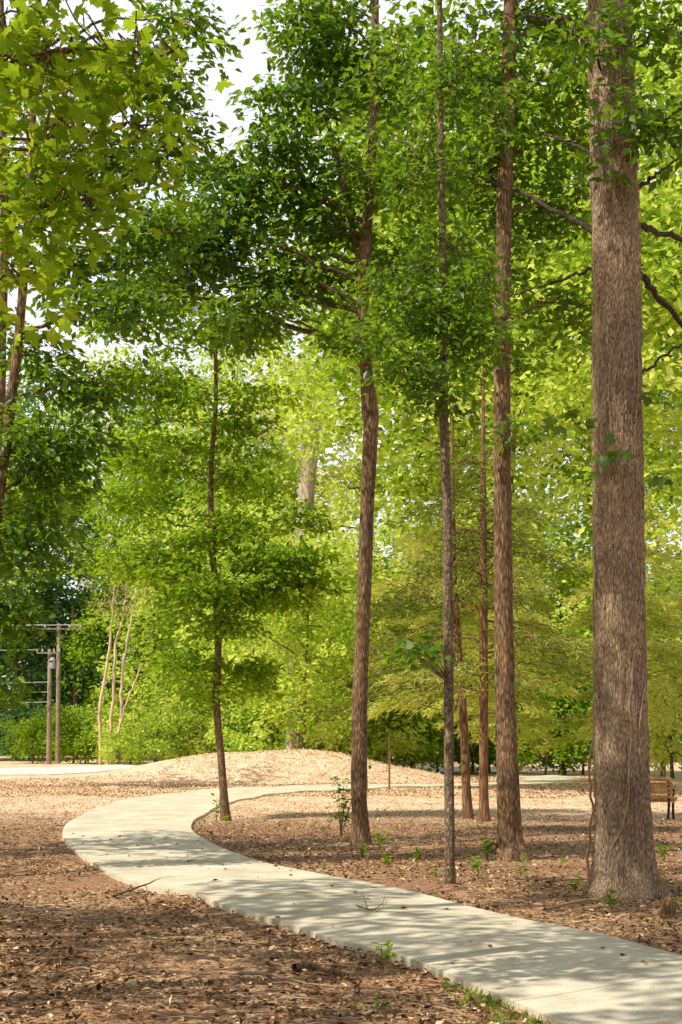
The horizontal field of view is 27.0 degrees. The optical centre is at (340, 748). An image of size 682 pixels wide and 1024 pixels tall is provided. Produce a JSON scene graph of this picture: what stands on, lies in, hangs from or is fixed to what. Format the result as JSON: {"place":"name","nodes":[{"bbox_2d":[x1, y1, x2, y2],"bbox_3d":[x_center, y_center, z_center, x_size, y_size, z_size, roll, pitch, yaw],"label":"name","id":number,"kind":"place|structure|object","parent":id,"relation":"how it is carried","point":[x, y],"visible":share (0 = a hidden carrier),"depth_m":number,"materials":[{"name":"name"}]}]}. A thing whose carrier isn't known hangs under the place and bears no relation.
{"place":"outdoors","nodes":[
{"label":"outdoors","id":0,"kind":"place"},
{"bbox_2d":[0,765,478,775],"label":"road","id":1,"kind":"structure","parent":0,"point":[41,771],"depth_m":73.73,"materials":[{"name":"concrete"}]},
{"bbox_2d":[0,748,681,1023],"bbox_3d":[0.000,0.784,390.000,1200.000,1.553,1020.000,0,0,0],"label":"ground","id":2,"kind":"structure","parent":0,"point":[183,970],"depth_m":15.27,"materials":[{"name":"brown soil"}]},
{"bbox_2d":[0,589,6,742],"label":"background tree","id":3,"kind":"object","parent":2,"relation":"on","point":[2,661],"visible":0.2,"depth_m":103.43,"materials":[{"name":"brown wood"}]},
{"bbox_2d":[11,638,18,759],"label":"woodland tree","id":4,"kind":"object","parent":2,"relation":"on","point":[16,666],"visible":0.17,"depth_m":101.89,"materials":[{"name":"brown plant"}]},
{"bbox_2d":[28,631,33,759],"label":"woodland tree","id":5,"kind":"object","parent":2,"relation":"on","point":[28,683],"visible":0.09,"depth_m":102.89,"materials":[{"name":"brown plant"}]},
{"bbox_2d":[0,697,68,760],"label":"shrub","id":6,"kind":"object","parent":2,"relation":"on","point":[19,716],"visible":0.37,"depth_m":97.76,"materials":[{"name":"green plant"}]},
{"bbox_2d":[0,715,69,763],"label":"shrub","id":7,"kind":"object","parent":2,"relation":"on","point":[29,736],"visible":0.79,"depth_m":90.22,"materials":[{"name":"green plant"}]},
{"bbox_2d":[0,397,71,594],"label":"background tree","id":8,"kind":"object","parent":2,"relation":"on","point":[28,411],"visible":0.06,"depth_m":101.01,"materials":[{"name":"green plant"}]},
{"bbox_2d":[1,360,86,614],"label":"shade tree","id":9,"kind":"object","parent":2,"relation":"on","point":[17,569],"visible":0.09,"depth_m":53.24,"materials":[{"name":"green plant"}]},
{"bbox_2d":[36,648,59,763],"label":"utility pole","id":10,"kind":"object","parent":2,"relation":"on","point":[51,666],"visible":0.9,"depth_m":85.88,"materials":[{"name":"brown wood"}]},
{"bbox_2d":[0,555,100,757],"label":"background tree","id":11,"kind":"object","parent":2,"relation":"on","point":[37,670],"visible":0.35,"depth_m":102.14,"materials":[{"name":"green plant"}]},
{"bbox_2d":[1,354,113,756],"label":"background tree","id":12,"kind":"object","parent":2,"relation":"on","point":[45,416],"visible":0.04,"depth_m":109.43,"materials":[{"name":"green plant"}]},
{"bbox_2d":[0,1,115,646],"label":"slender tree","id":13,"kind":"object","parent":2,"relation":"on","point":[4,296],"visible":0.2,"depth_m":20.49,"materials":[{"name":"green plant"}]},
{"bbox_2d":[34,623,81,763],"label":"utility pole","id":14,"kind":"object","parent":2,"relation":"on","point":[58,706],"visible":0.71,"depth_m":87.89,"materials":[{"name":"brown wood"}]},
{"bbox_2d":[20,700,103,763],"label":"shrub","id":15,"kind":"object","parent":2,"relation":"on","point":[67,731],"visible":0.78,"depth_m":89.09,"materials":[{"name":"green plant"}]},
{"bbox_2d":[71,605,77,759],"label":"woodland tree","id":16,"kind":"object","parent":2,"relation":"on","point":[75,698],"visible":0.41,"depth_m":100.88,"materials":[{"name":"brown plant"}]},
{"bbox_2d":[46,966,108,979],"bbox_3d":[-1.739,1.456,9.263,0.416,0.046,0.206,0,0,-26],"label":"fallen stick","id":17,"kind":"object","parent":2,"relation":"on","point":[52,976],"visible":1,"depth_m":9.28,"materials":[{"name":"beige wood"}]},
{"bbox_2d":[37,704,118,763],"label":"shrub","id":18,"kind":"object","parent":2,"relation":"on","point":[82,716],"visible":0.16,"depth_m":91.79,"materials":[{"name":"green plant"}]},
{"bbox_2d":[0,514,162,758],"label":"background tree","id":19,"kind":"object","parent":2,"relation":"on","point":[57,592],"visible":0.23,"depth_m":103.12,"materials":[{"name":"green plant"}]},
{"bbox_2d":[27,336,185,756],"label":"background tree","id":20,"kind":"object","parent":2,"relation":"on","point":[102,473],"visible":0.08,"depth_m":103.15,"materials":[{"name":"green plant"}]},
{"bbox_2d":[77,549,156,764],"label":"dead tree","id":21,"kind":"object","parent":2,"relation":"on","point":[122,710],"visible":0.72,"depth_m":83.85,"materials":[{"name":"beige wood"}]},
{"bbox_2d":[0,0,234,358],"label":"maple tree","id":22,"kind":"object","parent":2,"relation":"on","point":[104,98],"visible":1,"depth_m":7.77,"materials":[{"name":"green plant"}]},
{"bbox_2d":[92,727,142,764],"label":"shrub","id":23,"kind":"object","parent":2,"relation":"on","point":[111,746],"visible":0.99,"depth_m":82.24,"materials":[{"name":"plant"}]},
{"bbox_2d":[0,0,243,713],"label":"leaning tree","id":24,"kind":"object","parent":2,"relation":"on","point":[53,444],"visible":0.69,"depth_m":17.18,"materials":[{"name":"green plant"}]},
{"bbox_2d":[74,681,178,764],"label":"shrub","id":25,"kind":"object","parent":2,"relation":"on","point":[105,713],"visible":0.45,"depth_m":88.43,"materials":[{"name":"green plant"}]},
{"bbox_2d":[55,509,210,760],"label":"background tree","id":26,"kind":"object","parent":2,"relation":"on","point":[93,652],"visible":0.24,"depth_m":98.09,"materials":[{"name":"green plant"}]},
{"bbox_2d":[112,877,161,897],"bbox_3d":[-2.111,1.462,15.116,0.080,0.061,1.698,0,0,10],"label":"fallen stick","id":27,"kind":"object","parent":2,"relation":"on","point":[121,893],"visible":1,"depth_m":14.69,"materials":[{"name":"brown wood"}]},
{"bbox_2d":[53,346,251,761],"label":"background tree","id":28,"kind":"object","parent":2,"relation":"on","point":[134,423],"visible":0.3,"depth_m":90.94,"materials":[{"name":"green plant"}]},
{"bbox_2d":[111,702,208,764],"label":"shrub","id":29,"kind":"object","parent":2,"relation":"on","point":[155,724],"visible":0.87,"depth_m":83.48,"materials":[{"name":"green plant"}]},
{"bbox_2d":[84,494,265,745],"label":"background tree","id":30,"kind":"object","parent":2,"relation":"on","point":[167,629],"visible":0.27,"depth_m":88.68,"materials":[{"name":"green plant"}]},
{"bbox_2d":[125,691,238,760],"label":"shrub","id":31,"kind":"object","parent":2,"relation":"on","point":[194,743],"visible":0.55,"depth_m":84.77,"materials":[{"name":"green plant"}]},
{"bbox_2d":[99,344,282,681],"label":"background tree","id":32,"kind":"object","parent":2,"relation":"on","point":[185,374],"visible":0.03,"depth_m":98.98,"materials":[{"name":"green plant"}]},
{"bbox_2d":[71,284,357,820],"bbox_3d":[-2.744,-4.080,29.790,6.256,11.444,3.486,0,0,0],"label":"maple tree","id":33,"kind":"object","parent":2,"relation":"on","point":[243,598],"visible":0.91,"depth_m":29.86,"materials":[{"name":"green plant"}]},
{"bbox_2d":[160,683,268,757],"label":"shrub","id":34,"kind":"object","parent":2,"relation":"on","point":[202,725],"visible":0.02,"depth_m":89.15,"materials":[{"name":"green plant"}]},
{"bbox_2d":[210,793,223,820],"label":"sapling","id":35,"kind":"object","parent":2,"relation":"on","point":[216,811],"visible":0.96,"depth_m":29.02,"materials":[{"name":"green plant"}]},
{"bbox_2d":[139,339,340,729],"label":"background tree","id":36,"kind":"object","parent":2,"relation":"on","point":[225,508],"visible":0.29,"depth_m":87.01,"materials":[{"name":"green plant"}]},
{"bbox_2d":[205,700,284,752],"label":"shrub","id":37,"kind":"object","parent":2,"relation":"on","point":[234,726],"visible":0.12,"depth_m":84.25,"materials":[{"name":"green plant"}]},
{"bbox_2d":[177,340,362,627],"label":"background tree","id":38,"kind":"object","parent":2,"relation":"on","point":[323,482],"visible":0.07,"depth_m":90.66,"materials":[{"name":"green plant"}]},
{"bbox_2d":[171,503,370,751],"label":"background tree","id":39,"kind":"object","parent":2,"relation":"on","point":[252,737],"visible":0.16,"depth_m":82.74,"materials":[{"name":"green plant"}]},
{"bbox_2d":[177,487,391,748],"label":"background tree","id":40,"kind":"object","parent":2,"relation":"on","point":[333,610],"visible":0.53,"depth_m":72.10,"materials":[{"name":"green plant"}]},
{"bbox_2d":[96,0,475,845],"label":"oak tree","id":41,"kind":"object","parent":2,"relation":"on","point":[316,210],"visible":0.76,"depth_m":22.40,"materials":[{"name":"green plant"}]},
{"bbox_2d":[247,694,347,751],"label":"shrub","id":42,"kind":"object","parent":2,"relation":"on","point":[279,743],"visible":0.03,"depth_m":83.71,"materials":[{"name":"green plant"}]},
{"bbox_2d":[238,354,358,748],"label":"bare pine tree","id":43,"kind":"object","parent":2,"relation":"on","point":[306,490],"visible":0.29,"depth_m":77.61,"materials":[{"name":"brown plant"}]},
{"bbox_2d":[227,971,406,989],"bbox_3d":[-0.189,1.490,9.133,1.257,0.056,0.138,0,0,21],"label":"fallen stick","id":44,"kind":"object","parent":2,"relation":"on","point":[263,974],"visible":1,"depth_m":9.14,"materials":[{"name":"brown wood"}]},
{"bbox_2d":[271,698,371,753],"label":"shrub","id":45,"kind":"object","parent":2,"relation":"on","point":[284,732],"visible":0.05,"depth_m":82.28,"materials":[{"name":"green plant"}]},
{"bbox_2d":[291,962,352,978],"bbox_3d":[-0.097,1.516,9.756,0.544,0.062,0.144,0,0,43],"label":"rotten log","id":46,"kind":"object","parent":2,"relation":"on","point":[295,967],"visible":0.88,"depth_m":9.85,"materials":[{"name":"brown wood"}]},
{"bbox_2d":[0,455,681,762],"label":"distant woodland","id":47,"kind":"object","parent":2,"relation":"on","point":[355,518],"visible":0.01,"depth_m":120.96,"materials":[{"name":"green plant"}]},
{"bbox_2d":[244,475,440,763],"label":"background tree","id":48,"kind":"object","parent":2,"relation":"on","point":[395,744],"visible":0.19,"depth_m":78.50,"materials":[{"name":"green plant"}]},
{"bbox_2d":[204,71,493,791],"bbox_3d":[0.780,-11.241,49.731,11.807,25.976,11.437,0,0,0],"label":"background tree","id":49,"kind":"object","parent":2,"relation":"on","point":[328,423],"visible":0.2,"depth_m":49.29,"materials":[{"name":"green plant"}]},
{"bbox_2d":[326,765,371,835],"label":"sapling","id":50,"kind":"object","parent":2,"relation":"on","point":[344,806],"visible":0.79,"depth_m":24.70,"materials":[{"name":"green plant"}]},
{"bbox_2d":[355,842,369,857],"bbox_3d":[0.300,1.391,19.394,0.221,0.242,0.271,0,0,0],"label":"seedling","id":51,"kind":"object","parent":2,"relation":"on","point":[363,850],"visible":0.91,"depth_m":19.38,"materials":[{"name":"green plant"}]},
{"bbox_2d":[305,684,442,764],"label":"shrub","id":52,"kind":"object","parent":2,"relation":"on","point":[368,752],"visible":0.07,"depth_m":82.39,"materials":[{"name":"green plant"}]},
{"bbox_2d":[372,830,390,849],"bbox_3d":[0.599,1.380,21.431,0.308,0.331,0.289,0,0,42],"label":"seedling","id":53,"kind":"object","parent":2,"relation":"on","point":[381,838],"visible":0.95,"depth_m":21.43,"materials":[{"name":"green plant"}]},
{"bbox_2d":[370,939,398,968],"bbox_3d":[0.316,1.459,10.045,0.200,0.209,0.205,0,0,-16],"label":"seedling","id":54,"kind":"object","parent":2,"relation":"on","point":[386,952],"visible":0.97,"depth_m":10.04,"materials":[{"name":"green plant"}]},
{"bbox_2d":[380,854,392,866],"bbox_3d":[0.560,1.390,17.667,0.186,0.181,0.199,0,0,-24],"label":"seedling","id":55,"kind":"object","parent":2,"relation":"on","point":[385,861],"visible":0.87,"depth_m":17.66,"materials":[{"name":"green plant"}]},
{"bbox_2d":[388,737,389,789],"bbox_3d":[1.779,0.595,52.315,0.070,2.070,0.071,0,0,0],"label":"sign post","id":56,"kind":"object","parent":2,"relation":"on","point":[389,763],"visible":0.82,"depth_m":52.30,"materials":[{"name":"metal"}]},
{"bbox_2d":[340,692,460,773],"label":"shrub","id":57,"kind":"object","parent":2,"relation":"on","point":[419,758],"visible":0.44,"depth_m":80.87,"materials":[{"name":"green plant"}]},
{"bbox_2d":[309,463,493,770],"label":"background tree","id":58,"kind":"object","parent":2,"relation":"on","point":[439,733],"visible":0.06,"depth_m":81.73,"materials":[{"name":"green plant"}]},
{"bbox_2d":[413,846,421,860],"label":"seedling","id":59,"kind":"object","parent":2,"relation":"on","point":[417,852],"visible":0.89,"depth_m":18.91,"materials":[{"name":"green plant"}]},
{"bbox_2d":[245,0,591,666],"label":"background tree","id":60,"kind":"object","parent":2,"relation":"on","point":[343,378],"visible":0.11,"depth_m":45.27,"materials":[{"name":"green plant"}]},
{"bbox_2d":[333,0,533,883],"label":"slender tree","id":61,"kind":"object","parent":2,"relation":"on","point":[441,367],"visible":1,"depth_m":15.54,"materials":[{"name":"green plant"}]},
{"bbox_2d":[390,682,490,773],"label":"shrub","id":62,"kind":"object","parent":2,"relation":"on","point":[436,760],"visible":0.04,"depth_m":86.81,"materials":[{"name":"green plant"}]},
{"bbox_2d":[347,404,535,818],"bbox_3d":[2.212,-2.901,30.240,4.222,8.993,5.170,0,0,0],"label":"cedar tree","id":63,"kind":"object","parent":2,"relation":"on","point":[467,808],"visible":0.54,"depth_m":30.30,"materials":[{"name":"green plant"}]},
{"bbox_2d":[311,137,577,688],"bbox_3d":[4.524,-12.558,62.188,12.581,28.574,12.988,0,0,35],"label":"background tree","id":64,"kind":"object","parent":2,"relation":"on","point":[518,471],"visible":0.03,"depth_m":61.74,"materials":[{"name":"green plant"}]},
{"bbox_2d":[338,974,550,1023],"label":"grass","id":65,"kind":"structure","parent":2,"relation":"on","point":[502,1017],"depth_m":8.39,"materials":[{"name":"green plant"}]},
{"bbox_2d":[316,360,593,821],"bbox_3d":[2.528,-3.216,29.267,6.462,9.640,4.268,0,0,10],"label":"cedar tree","id":66,"kind":"object","parent":2,"relation":"on","point":[484,647],"visible":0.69,"depth_m":29.31,"materials":[{"name":"green plant"}]},
{"bbox_2d":[348,442,561,754],"bbox_3d":[4.265,-7.119,54.066,8.033,17.443,7.540,0,0,0],"label":"cedar tree","id":67,"kind":"object","parent":2,"relation":"on","point":[374,712],"visible":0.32,"depth_m":53.81,"materials":[{"name":"green plant"}]},
{"bbox_2d":[421,692,495,771],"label":"shrub","id":68,"kind":"object","parent":2,"relation":"on","point":[472,763],"visible":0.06,"depth_m":86.48,"materials":[{"name":"green plant"}]},
{"bbox_2d":[470,860,481,873],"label":"seedling","id":69,"kind":"object","parent":2,"relation":"on","point":[476,864],"visible":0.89,"depth_m":16.65,"materials":[{"name":"green plant"}]},
{"bbox_2d":[383,452,591,772],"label":"background tree","id":70,"kind":"object","parent":2,"relation":"on","point":[553,591],"visible":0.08,"depth_m":83.28,"materials":[{"name":"green plant"}]},
{"bbox_2d":[480,837,497,859],"bbox_3d":[1.984,1.352,19.130,0.260,0.337,0.273,0,0,-17],"label":"seedling","id":71,"kind":"object","parent":2,"relation":"on","point":[489,846],"visible":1,"depth_m":19.14,"materials":[{"name":"green plant"}]},
{"bbox_2d":[332,0,654,861],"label":"oak tree","id":72,"kind":"object","parent":2,"relation":"on","point":[508,144],"visible":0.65,"depth_m":19.08,"materials":[{"name":"green plant"}]},
{"bbox_2d":[420,490,585,754],"bbox_3d":[7.339,-6.700,62.159,7.163,16.571,7.631,0,0,-25],"label":"cedar tree","id":73,"kind":"object","parent":2,"relation":"on","point":[572,692],"visible":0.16,"depth_m":61.60,"materials":[{"name":"green plant"}]},
{"bbox_2d":[458,687,564,774],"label":"shrub","id":74,"kind":"object","parent":2,"relation":"on","point":[475,759],"visible":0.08,"depth_m":83.09,"materials":[{"name":"green plant"}]},
{"bbox_2d":[350,23,677,599],"bbox_3d":[5.404,-10.228,43.851,10.522,23.898,10.862,0,0,33],"label":"background tree","id":75,"kind":"object","parent":2,"relation":"on","point":[539,449],"visible":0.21,"depth_m":43.48,"materials":[{"name":"green plant"}]},
{"bbox_2d":[515,865,529,875],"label":"seedling","id":76,"kind":"object","parent":2,"relation":"on","point":[521,869],"visible":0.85,"depth_m":16.52,"materials":[{"name":"green plant"}]},
{"bbox_2d":[488,698,591,775],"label":"shrub","id":77,"kind":"object","parent":2,"relation":"on","point":[524,758],"visible":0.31,"depth_m":78.96,"materials":[{"name":"green plant"}]},
{"bbox_2d":[409,0,681,585],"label":"background tree","id":78,"kind":"object","parent":2,"relation":"on","point":[652,338],"visible":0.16,"depth_m":39.04,"materials":[{"name":"green plant"}]},
{"bbox_2d":[517,683,594,774],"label":"shrub","id":79,"kind":"object","parent":2,"relation":"on","point":[582,753],"visible":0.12,"depth_m":80.87,"materials":[{"name":"green plant"}]},
{"bbox_2d":[466,483,680,774],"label":"background tree","id":80,"kind":"object","parent":2,"relation":"on","point":[558,620],"visible":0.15,"depth_m":81.60,"materials":[{"name":"green plant"}]},
{"bbox_2d":[467,0,681,899],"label":"vine clad tree","id":81,"kind":"object","parent":2,"relation":"on","point":[624,860],"visible":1,"depth_m":14.29,"materials":[{"name":"brown plant"}]},
{"bbox_2d":[586,569,596,879],"bbox_3d":[2.708,-0.139,15.499,0.088,3.385,2.130,0,0,8],"label":"vine","id":82,"kind":"object","parent":81,"relation":"attached to","point":[589,825],"visible":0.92,"depth_m":15.07,"materials":[{"name":"plant"}]},
{"bbox_2d":[569,880,579,891],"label":"seedling","id":83,"kind":"object","parent":2,"relation":"on","point":[576,882],"visible":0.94,"depth_m":14.77,"materials":[{"name":"green plant"}]},
{"bbox_2d":[544,898,608,910],"bbox_3d":[2.217,1.463,13.459,0.898,0.067,0.078,0,0,-39],"label":"fallen stick","id":84,"kind":"object","parent":2,"relation":"on","point":[562,904],"visible":0.99,"depth_m":13.43,"materials":[{"name":"wood"}]},
{"bbox_2d":[485,152,681,615],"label":"background tree","id":85,"kind":"object","parent":2,"relation":"on","point":[574,478],"visible":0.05,"depth_m":63.60,"materials":[{"name":"green plant"}]},
{"bbox_2d":[516,180,681,629],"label":"background tree","id":86,"kind":"object","parent":2,"relation":"on","point":[669,442],"visible":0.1,"depth_m":65.58,"materials":[{"name":"green plant"}]},
{"bbox_2d":[524,0,681,564],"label":"background tree","id":87,"kind":"object","parent":2,"relation":"on","point":[669,251],"visible":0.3,"depth_m":37.88,"materials":[{"name":"green plant"}]},
{"bbox_2d":[534,481,681,757],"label":"cedar tree","id":88,"kind":"object","parent":2,"relation":"on","point":[667,715],"visible":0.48,"depth_m":59.30,"materials":[{"name":"green plant"}]},
{"bbox_2d":[601,890,621,910],"bbox_3d":[2.471,1.409,13.045,0.196,0.217,0.217,0,0,-34],"label":"seedling","id":89,"kind":"object","parent":2,"relation":"on","point":[613,901],"visible":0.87,"depth_m":13.04,"materials":[{"name":"green plant"}]},
{"bbox_2d":[544,684,681,774],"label":"shrub","id":90,"kind":"object","parent":2,"relation":"on","point":[588,709],"visible":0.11,"depth_m":79.12,"materials":[{"name":"green plant"}]},
{"bbox_2d":[547,463,681,776],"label":"background tree","id":91,"kind":"object","parent":2,"relation":"on","point":[652,588],"visible":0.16,"depth_m":77.71,"materials":[{"name":"green plant"}]},
{"bbox_2d":[574,640,681,778],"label":"shrub","id":92,"kind":"object","parent":2,"relation":"on","point":[671,746],"visible":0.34,"depth_m":70.42,"materials":[{"name":"green plant"}]},
{"bbox_2d":[656,844,670,861],"bbox_3d":[4.338,1.415,19.157,0.232,0.260,0.218,0,0,0],"label":"seedling","id":93,"kind":"object","parent":2,"relation":"on","point":[662,851],"visible":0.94,"depth_m":19.14,"materials":[{"name":"green plant"}]},
{"bbox_2d":[650,778,677,819],"bbox_3d":[6.291,1.059,30.375,1.680,0.916,0.750,0,0,24],"label":"park bench","id":94,"kind":"object","parent":2,"relation":"on","point":[668,799],"visible":0.48,"depth_m":29.90,"materials":[{"name":"brown wood"}]},
{"bbox_2d":[658,896,674,917],"bbox_3d":[2.903,1.429,12.677,0.174,0.237,0.151,0,0,0],"label":"tree stump","id":95,"kind":"object","parent":2,"relation":"on","point":[667,907],"visible":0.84,"depth_m":12.64,"materials":[{"name":"brown wood"}]},
{"bbox_2d":[670,895,681,912],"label":"seedling","id":96,"kind":"object","parent":2,"relation":"on","point":[675,904],"visible":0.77,"depth_m":12.85,"materials":[{"name":"green plant"}]},
{"bbox_2d":[0,0,681,737],"label":"sky","id":97,"kind":"structure","parent":0,"point":[253,63],"materials":[{"name":"white"}]},
{"bbox_2d":[62,772,681,1023],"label":"path","id":98,"kind":"structure","parent":0,"point":[553,974],"depth_m":12.08,"materials":[{"name":"concrete"}]},
{"bbox_2d":[355,892,384,911],"bbox_3d":[0.270,1.408,13.138,0.252,0.044,1.405,0,0,3],"label":"fallen stick","id":99,"kind":"object","parent":98,"relation":"on","point":[366,905],"visible":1,"depth_m":12.72,"materials":[{"name":"brown wood"}]}
]}

